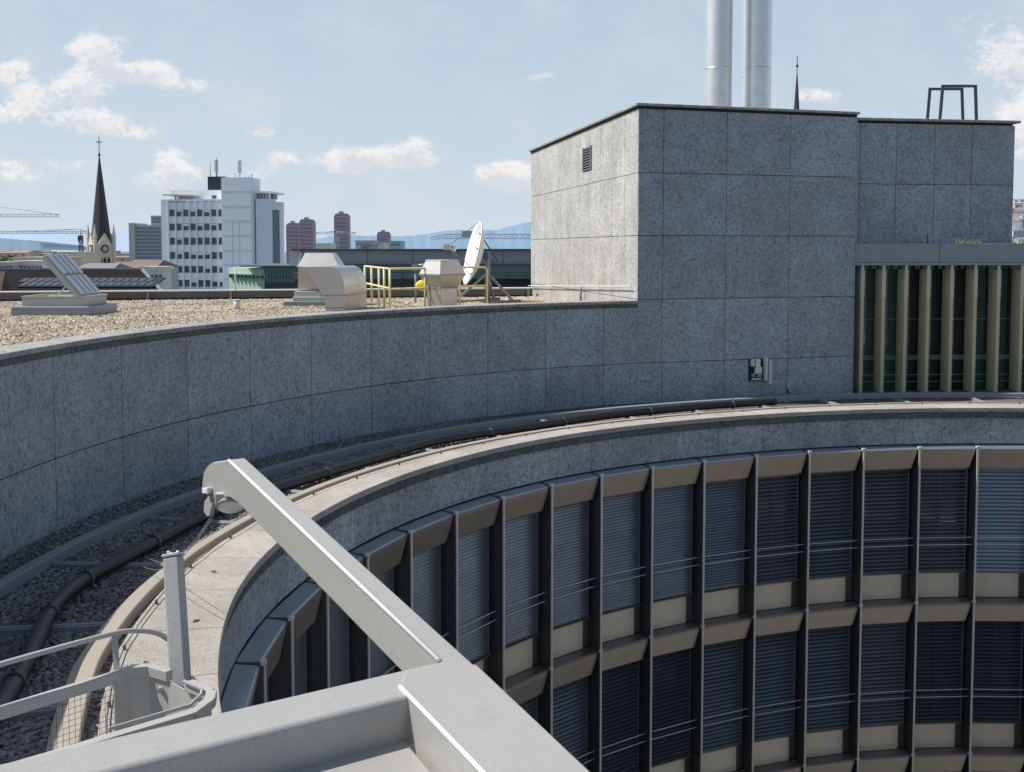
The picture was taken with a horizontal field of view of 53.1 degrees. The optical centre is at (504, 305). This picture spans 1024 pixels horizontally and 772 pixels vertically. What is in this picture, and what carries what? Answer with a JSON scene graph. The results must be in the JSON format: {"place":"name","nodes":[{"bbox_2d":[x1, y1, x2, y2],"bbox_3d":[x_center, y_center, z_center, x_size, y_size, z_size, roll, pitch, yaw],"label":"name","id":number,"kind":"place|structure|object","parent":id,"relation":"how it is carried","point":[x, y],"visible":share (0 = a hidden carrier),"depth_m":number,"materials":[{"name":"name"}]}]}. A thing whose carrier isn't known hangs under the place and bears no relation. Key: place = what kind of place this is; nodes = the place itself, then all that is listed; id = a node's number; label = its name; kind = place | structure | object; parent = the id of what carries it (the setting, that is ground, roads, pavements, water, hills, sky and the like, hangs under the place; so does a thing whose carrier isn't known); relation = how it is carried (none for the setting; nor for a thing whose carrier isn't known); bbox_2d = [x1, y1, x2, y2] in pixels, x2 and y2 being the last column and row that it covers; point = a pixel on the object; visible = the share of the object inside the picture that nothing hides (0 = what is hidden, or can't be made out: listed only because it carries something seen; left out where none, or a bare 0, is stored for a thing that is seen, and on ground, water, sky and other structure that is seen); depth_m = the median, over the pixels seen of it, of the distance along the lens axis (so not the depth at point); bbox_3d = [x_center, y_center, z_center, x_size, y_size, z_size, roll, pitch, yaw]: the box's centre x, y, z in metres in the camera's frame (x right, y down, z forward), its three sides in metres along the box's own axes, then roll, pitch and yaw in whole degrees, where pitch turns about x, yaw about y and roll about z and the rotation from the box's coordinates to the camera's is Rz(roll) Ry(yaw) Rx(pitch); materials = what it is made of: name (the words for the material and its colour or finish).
{"place":"outdoors","nodes":[
{"label":"outdoors","id":0,"kind":"place"},
{"bbox_2d":[0,271,10,290],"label":"brown roof building","id":1,"kind":"structure","parent":0,"point":[4,284],"depth_m":64.68,"materials":[{"name":"concrete"}]},
{"bbox_2d":[0,261,22,267],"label":"flat roof building","id":2,"kind":"structure","parent":0,"point":[6,264],"depth_m":107.93,"materials":[{"name":"white concrete"}]},
{"bbox_2d":[0,238,86,250],"bbox_3d":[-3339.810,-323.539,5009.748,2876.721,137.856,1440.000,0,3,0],"label":"hill","id":3,"kind":"structure","parent":0,"point":[15,244],"depth_m":4694.46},
{"bbox_2d":[11,256,82,266],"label":"flat roof building","id":4,"kind":"structure","parent":0,"point":[77,260],"depth_m":179.83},
{"bbox_2d":[59,252,101,264],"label":"flat roof building","id":5,"kind":"structure","parent":0,"point":[91,257],"depth_m":245.35,"materials":[{"name":"beige concrete"}]},
{"bbox_2d":[0,268,165,290],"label":"slate roof building","id":6,"kind":"structure","parent":0,"point":[33,279],"depth_m":69.48,"materials":[{"name":"tile"}]},
{"bbox_2d":[86,137,115,262],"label":"church tower","id":7,"kind":"structure","parent":0,"point":[101,238],"depth_m":257.92,"materials":[{"name":"black stone"}]},
{"bbox_2d":[79,263,131,267],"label":"brown roof building","id":8,"kind":"structure","parent":0,"point":[103,265],"depth_m":107.27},
{"bbox_2d":[124,260,179,289],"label":"brown roof building","id":9,"kind":"structure","parent":0,"point":[174,274],"depth_m":124.00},
{"bbox_2d":[0,232,326,251],"bbox_3d":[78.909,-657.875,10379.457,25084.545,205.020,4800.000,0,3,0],"label":"ridge","id":10,"kind":"structure","parent":0,"point":[122,243],"depth_m":8763.21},
{"bbox_2d":[161,158,284,289],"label":"white office block","id":11,"kind":"structure","parent":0,"point":[216,230],"depth_m":219.96,"materials":[{"name":"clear glass"}]},
{"bbox_2d":[229,263,297,288],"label":"green glass building","id":12,"kind":"structure","parent":0,"point":[271,276],"depth_m":74.64,"materials":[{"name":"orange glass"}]},
{"bbox_2d":[0,416,547,764],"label":"gravel","id":13,"kind":"structure","parent":0,"point":[100,596],"depth_m":12.67,"materials":[{"name":"gravel"}]},
{"bbox_2d":[4,703,67,720],"bbox_3d":[-4.630,3.541,8.744,1.702,0.081,0.110,-1,3,-16],"label":"cross tie","id":14,"kind":"object","parent":13,"relation":"on","point":[47,712],"depth_m":8.87,"materials":[{"name":"metal"}]},
{"bbox_2d":[0,621,109,634],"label":"cross tie","id":15,"kind":"object","parent":13,"relation":"on","point":[64,627],"visible":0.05,"depth_m":10.84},
{"bbox_2d":[52,561,162,569],"bbox_3d":[-4.955,3.302,13.013,1.591,0.081,0.110,0,3,3],"label":"cross tie","id":16,"kind":"object","parent":13,"relation":"on","point":[70,564],"visible":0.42,"depth_m":12.98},
{"bbox_2d":[147,516,234,525],"bbox_3d":[-4.564,3.185,15.110,1.534,0.081,0.110,1,3,12],"label":"cross tie","id":17,"kind":"object","parent":13,"relation":"on","point":[177,519],"visible":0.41,"depth_m":15.12,"materials":[{"name":"metal"}]},
{"bbox_2d":[282,489,301,493],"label":"cross tie","id":18,"kind":"object","parent":13,"relation":"on","point":[290,491],"depth_m":16.90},
{"bbox_2d":[314,460,368,469],"bbox_3d":[-2.922,2.971,18.917,1.454,0.081,0.110,2,4,30],"label":"cross tie","id":19,"kind":"object","parent":13,"relation":"on","point":[322,463],"visible":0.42,"depth_m":19.09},
{"bbox_2d":[391,443,435,450],"bbox_3d":[-1.738,2.878,20.593,1.430,0.081,0.110,2,4,38],"label":"cross tie","id":20,"kind":"object","parent":13,"relation":"on","point":[423,449],"visible":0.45,"depth_m":20.50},
{"bbox_2d":[0,296,558,346],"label":"roof gravel","id":21,"kind":"structure","parent":0,"point":[163,312],"depth_m":27.65,"materials":[{"name":"gravel"}]},
{"bbox_2d":[11,254,116,315],"bbox_3d":[-12.065,-0.596,28.117,2.186,1.666,1.750,0,3,0],"label":"roof hatch","id":22,"kind":"object","parent":21,"relation":"on","point":[86,297],"visible":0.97,"depth_m":27.42,"materials":[{"name":"metal"}]},
{"bbox_2d":[233,299,240,309],"bbox_3d":[-7.899,-0.034,30.205,0.205,0.310,0.210,0,3,0],"label":"pipe stub","id":23,"kind":"object","parent":21,"relation":"on","point":[236,304],"visible":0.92,"depth_m":30.13,"materials":[{"name":"white metal"}]},
{"bbox_2d":[283,253,343,305],"bbox_3d":[-6.030,-0.852,32.584,1.705,1.678,1.600,0,3,0],"label":"cowl vent","id":24,"kind":"object","parent":21,"relation":"on","point":[308,293],"visible":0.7,"depth_m":32.08,"materials":[{"name":"metal"}]},
{"bbox_2d":[303,265,366,310],"bbox_3d":[-4.969,-0.516,30.136,1.188,1.322,2.244,1,3,10],"label":"gooseneck duct","id":25,"kind":"object","parent":21,"relation":"on","point":[342,288],"visible":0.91,"depth_m":29.16,"materials":[{"name":"metal"}]},
{"bbox_2d":[411,264,423,302],"bbox_3d":[-2.724,-0.738,33.511,0.626,1.347,0.200,0,3,0],"label":"antenna bracket","id":26,"kind":"object","parent":21,"relation":"on","point":[416,265],"visible":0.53,"depth_m":33.45,"materials":[{"name":"metal"}]},
{"bbox_2d":[364,265,487,307],"bbox_3d":[-1.982,-0.678,33.364,4.522,1.242,5.334,-1,3,-16],"label":"guard rail","id":27,"kind":"object","parent":21,"relation":"on","point":[379,286],"visible":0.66,"depth_m":32.09,"materials":[{"name":"yellow paint"}]},
{"bbox_2d":[415,280,426,290],"bbox_3d":[-2.578,-0.638,31.822,0.389,0.342,0.336,0,3,0],"label":"yellow cover","id":28,"kind":"object","parent":27,"relation":"hanging from","point":[419,283],"visible":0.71,"depth_m":31.70,"materials":[{"name":"plastic"}]},
{"bbox_2d":[418,260,465,305],"bbox_3d":[-1.909,-0.675,31.311,1.040,1.467,1.040,-3,4,-43],"label":"roof hood","id":29,"kind":"object","parent":21,"relation":"on","point":[443,278],"visible":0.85,"depth_m":31.03,"materials":[{"name":"metal"}]},
{"bbox_2d":[443,221,526,302],"bbox_3d":[-0.644,-1.456,34.088,2.755,2.716,2.346,0,3,0],"label":"satellite dish","id":30,"kind":"object","parent":21,"relation":"on","point":[475,254],"visible":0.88,"depth_m":34.00,"materials":[{"name":"white metal"},{"name":"concrete"},{"name":"dark painted iron"}]},
{"bbox_2d":[286,221,298,262],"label":"residential tower","id":31,"kind":"structure","parent":0,"point":[292,234],"depth_m":778.15,"materials":[{"name":"brick"}]},
{"bbox_2d":[0,458,589,771],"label":"facade access crane","id":32,"kind":"object","parent":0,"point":[438,703],"visible":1,"depth_m":4.67,"materials":[{"name":"grey paint"}]},
{"bbox_2d":[0,628,216,762],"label":"access cradle","id":33,"kind":"object","parent":32,"relation":"attached to","point":[141,704],"visible":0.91,"depth_m":5.39,"materials":[{"name":"paint"}]},
{"bbox_2d":[157,550,196,692],"bbox_3d":[-1.809,1.869,5.729,0.227,0.925,0.486,-1,3,-13],"label":"upright post","id":34,"kind":"object","parent":33,"relation":"attached to","point":[176,618],"visible":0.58,"depth_m":5.73,"materials":[{"name":"paint"}]},
{"bbox_2d":[138,515,213,569],"bbox_3d":[-3.633,2.569,11.083,0.008,1.637,4.369,-2,4,-29],"label":"lamp cable","id":35,"kind":"object","parent":32,"relation":"hanging from","point":[187,551],"visible":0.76,"depth_m":9.99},
{"bbox_2d":[144,516,210,562],"bbox_3d":[-3.687,2.564,11.320,0.008,1.620,4.685,-2,4,-27],"label":"lamp cable","id":36,"kind":"object","parent":32,"relation":"hanging from","point":[190,544],"visible":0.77,"depth_m":10.15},
{"bbox_2d":[299,217,315,248],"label":"residential tower","id":37,"kind":"structure","parent":0,"point":[307,233],"depth_m":758.15,"materials":[{"name":"brick"}]},
{"bbox_2d":[315,243,336,248],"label":"skyline block","id":38,"kind":"structure","parent":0,"point":[325,245],"depth_m":419.31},
{"bbox_2d":[334,211,350,248],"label":"residential tower","id":39,"kind":"structure","parent":0,"point":[341,220],"depth_m":738.06,"materials":[{"name":"concrete"}]},
{"bbox_2d":[354,240,379,248],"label":"skyline block","id":40,"kind":"structure","parent":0,"point":[357,244],"depth_m":299.43,"materials":[{"name":"grey concrete"}]},
{"bbox_2d":[360,243,378,248],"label":"skyline block","id":41,"kind":"structure","parent":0,"point":[369,246],"depth_m":259.58,"materials":[{"name":"brick"}]},
{"bbox_2d":[373,242,389,248],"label":"skyline block","id":42,"kind":"structure","parent":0,"point":[382,245],"depth_m":279.56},
{"bbox_2d":[377,230,390,248],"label":"residential tower","id":43,"kind":"structure","parent":0,"point":[383,236],"depth_m":897.90,"materials":[{"name":"concrete"}]},
{"bbox_2d":[389,241,405,248],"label":"skyline block","id":44,"kind":"structure","parent":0,"point":[397,244],"depth_m":339.43,"materials":[{"name":"grey concrete"}]},
{"bbox_2d":[289,249,530,288],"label":"long hall","id":45,"kind":"structure","parent":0,"point":[514,260],"depth_m":61.93,"materials":[{"name":"metal"}]},
{"bbox_2d":[316,222,531,248],"bbox_3d":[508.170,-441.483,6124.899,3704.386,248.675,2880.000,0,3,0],"label":"hill","id":46,"kind":"structure","parent":0,"point":[421,241],"depth_m":5126.16,"materials":[{"name":"blue"}]},
{"bbox_2d":[0,389,1023,763],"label":"terrace floor","id":47,"kind":"structure","parent":0,"point":[802,403],"depth_m":26.35,"materials":[{"name":"concrete"}]},
{"bbox_2d":[0,300,637,560],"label":"curved wall","id":48,"kind":"structure","parent":47,"relation":"on","point":[91,424],"depth_m":19.72,"materials":[{"name":"grey stone"}]},
{"bbox_2d":[0,398,776,727],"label":"drain pipe","id":49,"kind":"object","parent":47,"relation":"on","point":[14,680],"visible":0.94,"depth_m":14.89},
{"bbox_2d":[0,392,1023,598],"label":"rail","id":50,"kind":"object","parent":47,"relation":"on","point":[19,576],"visible":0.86,"depth_m":20.04,"materials":[{"name":"metal"}]},
{"bbox_2d":[46,402,1023,751],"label":"rail","id":51,"kind":"object","parent":47,"relation":"on","point":[92,658],"visible":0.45,"depth_m":11.38,"materials":[{"name":"metal"}]},
{"bbox_2d":[529,103,859,402],"bbox_3d":[5.344,-1.718,33.830,6.598,7.852,13.500,-1,3,-11],"label":"plant room","id":52,"kind":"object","parent":47,"relation":"on","point":[720,241],"visible":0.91,"depth_m":27.72,"materials":[{"name":"grey stone"}]},
{"bbox_2d":[704,0,732,106],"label":"steel flue","id":53,"kind":"object","parent":52,"relation":"on","point":[718,25],"visible":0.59,"depth_m":30.49,"materials":[{"name":"metal"}]},
{"bbox_2d":[740,0,745,106],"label":"steel flue","id":54,"kind":"object","parent":52,"relation":"on","point":[743,41],"visible":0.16,"depth_m":32.08,"materials":[{"name":"metal"}]},
{"bbox_2d":[745,0,771,107],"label":"steel flue","id":55,"kind":"object","parent":52,"relation":"on","point":[758,55],"visible":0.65,"depth_m":30.51,"materials":[{"name":"metal"}]},
{"bbox_2d":[748,358,771,383],"bbox_3d":[6.917,1.769,27.728,0.584,0.697,0.220,-1,3,-16],"label":"wall camera box","id":56,"kind":"object","parent":52,"relation":"attached to","point":[759,369],"visible":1,"depth_m":27.73,"materials":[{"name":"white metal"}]},
{"bbox_2d":[818,398,838,403],"bbox_3d":[8.539,2.543,26.570,0.110,0.081,1.514,-1,3,-10],"label":"cross tie","id":57,"kind":"object","parent":47,"relation":"on","point":[825,401],"visible":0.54,"depth_m":26.88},
{"bbox_2d":[891,396,909,401],"bbox_3d":[10.532,2.525,26.896,0.110,0.081,1.566,0,3,-3],"label":"cross tie","id":58,"kind":"object","parent":47,"relation":"on","point":[897,399],"visible":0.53,"depth_m":27.24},
{"bbox_2d":[853,243,1023,392],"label":"glazed hall","id":59,"kind":"structure","parent":47,"relation":"on","point":[947,317],"depth_m":29.19,"materials":[{"name":"beige painted metal"},{"name":"green glass"},{"name":"grey metal"}]},
{"bbox_2d":[854,117,1020,242],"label":"stair block","id":60,"kind":"structure","parent":59,"relation":"on","point":[941,180],"depth_m":29.37,"materials":[{"name":"grey stone"}]},
{"bbox_2d":[926,88,963,118],"bbox_3d":[13.730,-6.141,31.907,1.215,1.295,0.075,0,3,0],"label":"hoop handrail","id":61,"kind":"object","parent":60,"relation":"on","point":[961,97],"visible":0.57,"depth_m":31.86,"materials":[{"name":"paint"}]},
{"bbox_2d":[938,85,977,119],"bbox_3d":[13.433,-5.971,30.314,1.169,1.134,0.075,0,3,0],"label":"hoop handrail","id":62,"kind":"object","parent":60,"relation":"on","point":[959,86],"visible":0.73,"depth_m":30.28,"materials":[{"name":"paint"}]},
{"bbox_2d":[951,237,981,243],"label":"dry weeds","id":63,"kind":"object","parent":59,"relation":"on","point":[959,241],"visible":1,"depth_m":28.72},
{"bbox_2d":[966,396,985,401],"bbox_3d":[12.533,2.522,26.947,0.110,0.081,1.582,0,3,2],"label":"cross tie","id":64,"kind":"object","parent":47,"relation":"on","point":[973,399],"visible":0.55,"depth_m":27.24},
{"bbox_2d":[0,0,1023,235],"label":"sky","id":65,"kind":"structure","parent":0,"point":[399,117],"materials":[{"name":"blue"}]},
{"bbox_2d":[1012,203,1023,229],"bbox_3d":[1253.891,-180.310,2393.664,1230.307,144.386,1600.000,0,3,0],"label":"building","id":66,"kind":"structure","parent":0,"point":[1016,227],"depth_m":1804.56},
{"bbox_2d":[1012,219,1021,225],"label":"town house","id":67,"kind":"structure","parent":66,"relation":"on","point":[1017,221],"depth_m":1816.70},
{"bbox_2d":[1012,230,1023,237],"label":"town house","id":68,"kind":"structure","parent":66,"relation":"on","point":[1020,233],"depth_m":1742.98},
{"label":"ground","id":69,"kind":"structure","parent":0,"visible":0},
{"bbox_2d":[0,252,30,258],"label":"town house","id":70,"kind":"structure","parent":69,"relation":"on","point":[23,254],"depth_m":564.51,"materials":[{"name":"white"}]},
{"bbox_2d":[7,251,42,256],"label":"town house","id":71,"kind":"structure","parent":69,"relation":"on","point":[36,253],"depth_m":700.80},
{"bbox_2d":[0,207,58,216],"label":"tower crane","id":72,"kind":"object","parent":69,"relation":"on","point":[27,214],"visible":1,"depth_m":418.46,"materials":[{"name":"beige metal"}]},
{"bbox_2d":[10,260,48,267],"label":"flat roof building","id":73,"kind":"structure","parent":69,"relation":"on","point":[33,263],"depth_m":109.91,"materials":[{"name":"white concrete"}]},
{"bbox_2d":[0,229,86,251],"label":"tower crane","id":74,"kind":"object","parent":69,"relation":"on","point":[80,239],"visible":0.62,"depth_m":518.35,"materials":[{"name":"grey metal"}]},
{"bbox_2d":[116,256,128,261],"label":"town house","id":75,"kind":"structure","parent":69,"relation":"on","point":[122,258],"depth_m":532.20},
{"bbox_2d":[129,216,161,261],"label":"banded office block","id":76,"kind":"structure","parent":69,"relation":"on","point":[145,241],"depth_m":329.83,"materials":[{"name":"grey glass"}]},
{"bbox_2d":[140,266,173,289],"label":"white annex","id":77,"kind":"object","parent":69,"relation":"on","point":[158,271],"visible":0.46,"depth_m":100.03,"materials":[{"name":"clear glass"}]},
{"bbox_2d":[315,231,355,248],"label":"tower crane","id":78,"kind":"object","parent":69,"relation":"on","point":[336,238],"visible":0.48,"depth_m":558.50,"materials":[{"name":"grey metal"}]},
{"bbox_2d":[430,231,530,240],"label":"lattice boom crane","id":79,"kind":"object","parent":69,"relation":"on","point":[467,234],"visible":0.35,"depth_m":149.32,"materials":[{"name":"beige metal"}]},
{"bbox_2d":[98,403,1023,771],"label":"office building","id":80,"kind":"structure","parent":69,"relation":"on","point":[822,589],"depth_m":23.74,"materials":[{"name":"grey stone"}]},
{"bbox_2d":[294,631,306,695],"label":"window","id":81,"kind":"structure","parent":80,"relation":"in","point":[300,678],"depth_m":14.63,"materials":[{"name":"grey glass"}]},
{"bbox_2d":[329,604,348,687],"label":"window","id":82,"kind":"structure","parent":80,"relation":"in","point":[338,619],"depth_m":15.93,"materials":[{"name":"grey glass"}]},
{"bbox_2d":[370,567,393,677],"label":"window","id":83,"kind":"structure","parent":80,"relation":"in","point":[380,663],"depth_m":17.28,"materials":[{"name":"grey glass"}]},
{"bbox_2d":[413,545,440,634],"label":"window","id":84,"kind":"structure","parent":80,"relation":"in","point":[426,565],"depth_m":18.58,"materials":[{"name":"grey glass"}]},
{"bbox_2d":[458,527,488,662],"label":"window","id":85,"kind":"structure","parent":80,"relation":"in","point":[473,548],"depth_m":19.74,"materials":[{"name":"grey glass"}]},
{"bbox_2d":[505,513,537,645],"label":"window","id":86,"kind":"structure","parent":80,"relation":"in","point":[521,534],"depth_m":20.82,"materials":[{"name":"grey glass"}]},
{"bbox_2d":[519,696,537,721],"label":"window","id":87,"kind":"structure","parent":80,"relation":"in","point":[530,706],"depth_m":21.22,"materials":[{"name":"grey glass"}]},
{"bbox_2d":[106,402,1023,733],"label":"lightning wire","id":88,"kind":"object","parent":80,"relation":"on","point":[492,440],"visible":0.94,"depth_m":18.27,"materials":[{"name":"paint"}]},
{"bbox_2d":[553,676,587,768],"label":"window","id":89,"kind":"structure","parent":80,"relation":"in","point":[570,700],"depth_m":22.05,"materials":[{"name":"grey glass"}]},
{"bbox_2d":[553,501,588,626],"bbox_3d":[1.272,5.480,21.797,1.428,2.630,0.220,-3,4,-40],"label":"window","id":90,"kind":"structure","parent":80,"relation":"in","point":[570,522],"depth_m":21.80,"materials":[{"name":"grey glass"}]},
{"bbox_2d":[601,661,638,771],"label":"window","id":91,"kind":"structure","parent":80,"relation":"in","point":[620,685],"depth_m":22.89,"materials":[{"name":"grey glass"}]},
{"bbox_2d":[602,492,639,612],"bbox_3d":[2.459,5.431,22.673,1.428,2.630,0.220,-2,4,-33],"label":"window","id":92,"kind":"structure","parent":80,"relation":"in","point":[621,513],"depth_m":22.66,"materials":[{"name":"grey glass"}]},
{"bbox_2d":[652,649,690,767],"bbox_3d":[3.732,9.229,23.631,1.428,2.662,0.229,-2,4,-28],"label":"window","id":93,"kind":"structure","parent":80,"relation":"in","point":[671,672],"depth_m":23.61,"materials":[{"name":"grey glass"}]},
{"bbox_2d":[653,484,692,599],"bbox_3d":[3.730,5.389,23.420,1.428,2.630,0.220,-2,4,-28],"label":"window","id":94,"kind":"structure","parent":80,"relation":"in","point":[672,527],"depth_m":23.39,"materials":[{"name":"grey glass"}]},
{"bbox_2d":[703,639,742,753],"bbox_3d":[5.058,9.194,24.261,1.428,2.662,0.222,-1,3,-23],"label":"window blind","id":95,"kind":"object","parent":80,"relation":"in","point":[723,662],"depth_m":24.23,"materials":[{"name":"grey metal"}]},
{"bbox_2d":[704,479,744,590],"bbox_3d":[5.058,5.354,24.046,1.428,2.630,0.221,-1,3,-23],"label":"window blind","id":96,"kind":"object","parent":80,"relation":"in","point":[724,500],"depth_m":24.01,"materials":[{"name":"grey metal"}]},
{"bbox_2d":[754,631,795,742],"bbox_3d":[6.452,9.164,24.801,1.428,2.662,0.222,-1,3,-18],"label":"window blind","id":97,"kind":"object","parent":80,"relation":"in","point":[775,654],"depth_m":24.74,"materials":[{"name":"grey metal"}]},
{"bbox_2d":[756,474,798,585],"bbox_3d":[6.452,5.340,24.585,1.428,2.662,0.227,-1,3,-18],"label":"window blind","id":98,"kind":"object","parent":80,"relation":"in","point":[777,502],"depth_m":24.55,"materials":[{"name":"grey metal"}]},
{"bbox_2d":[806,626,849,733],"bbox_3d":[7.856,9.142,25.186,1.428,2.662,0.222,-1,3,-13],"label":"window blind","id":99,"kind":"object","parent":80,"relation":"in","point":[828,665],"depth_m":25.13,"materials":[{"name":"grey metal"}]},
{"bbox_2d":[809,471,852,579],"bbox_3d":[7.856,5.318,24.972,1.428,2.662,0.222,-1,3,-13],"label":"window blind","id":100,"kind":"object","parent":80,"relation":"in","point":[831,493],"depth_m":24.93,"materials":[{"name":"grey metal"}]},
{"bbox_2d":[860,623,906,727],"bbox_3d":[9.318,9.127,25.464,1.428,2.662,0.226,0,3,-8],"label":"window","id":101,"kind":"structure","parent":80,"relation":"in","point":[883,646],"depth_m":25.40,"materials":[{"name":"grey glass"}]},
{"bbox_2d":[863,469,909,575],"bbox_3d":[9.318,5.302,25.252,1.428,2.662,0.221,0,3,-8],"label":"window","id":102,"kind":"structure","parent":80,"relation":"in","point":[886,492],"depth_m":25.19,"materials":[{"name":"grey glass"}]},
{"bbox_2d":[915,621,963,724],"bbox_3d":[10.787,9.119,25.601,1.428,2.662,0.229,0,3,-3],"label":"window","id":103,"kind":"structure","parent":80,"relation":"in","point":[940,645],"depth_m":25.55,"materials":[{"name":"grey glass"}]},
{"bbox_2d":[918,468,967,573],"bbox_3d":[10.787,5.295,25.388,1.428,2.662,0.226,0,3,-3],"label":"window","id":104,"kind":"structure","parent":80,"relation":"in","point":[943,491],"depth_m":25.33,"materials":[{"name":"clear glass"}]},
{"bbox_2d":[972,621,1023,723],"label":"window","id":105,"kind":"structure","parent":80,"relation":"in","point":[998,645],"depth_m":25.56,"materials":[{"name":"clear glass"}]},
{"bbox_2d":[976,468,1023,572],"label":"window","id":106,"kind":"structure","parent":80,"relation":"in","point":[1000,490],"depth_m":25.33,"materials":[{"name":"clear glass"}]},
{"bbox_2d":[794,56,798,108],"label":"slender steeple","id":107,"kind":"object","parent":69,"relation":"on","point":[796,102],"visible":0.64,"depth_m":415.23,"materials":[{"name":"metal"}]},
{"label":"roof deck","id":108,"kind":"structure","parent":0,"visible":0},
{"bbox_2d":[0,287,532,300],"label":"roof parapet","id":109,"kind":"structure","parent":108,"relation":"on","point":[131,295],"depth_m":36.09,"materials":[{"name":"stained concrete"},{"name":"zinc"}]},
{"bbox_2d":[528,285,630,300],"bbox_3d":[2.087,-0.460,33.210,0.086,0.826,12.601,-1,3,-11],"label":"wire rail","id":110,"kind":"object","parent":108,"relation":"on","point":[580,287],"visible":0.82,"depth_m":31.72,"materials":[{"name":"grey metal"}]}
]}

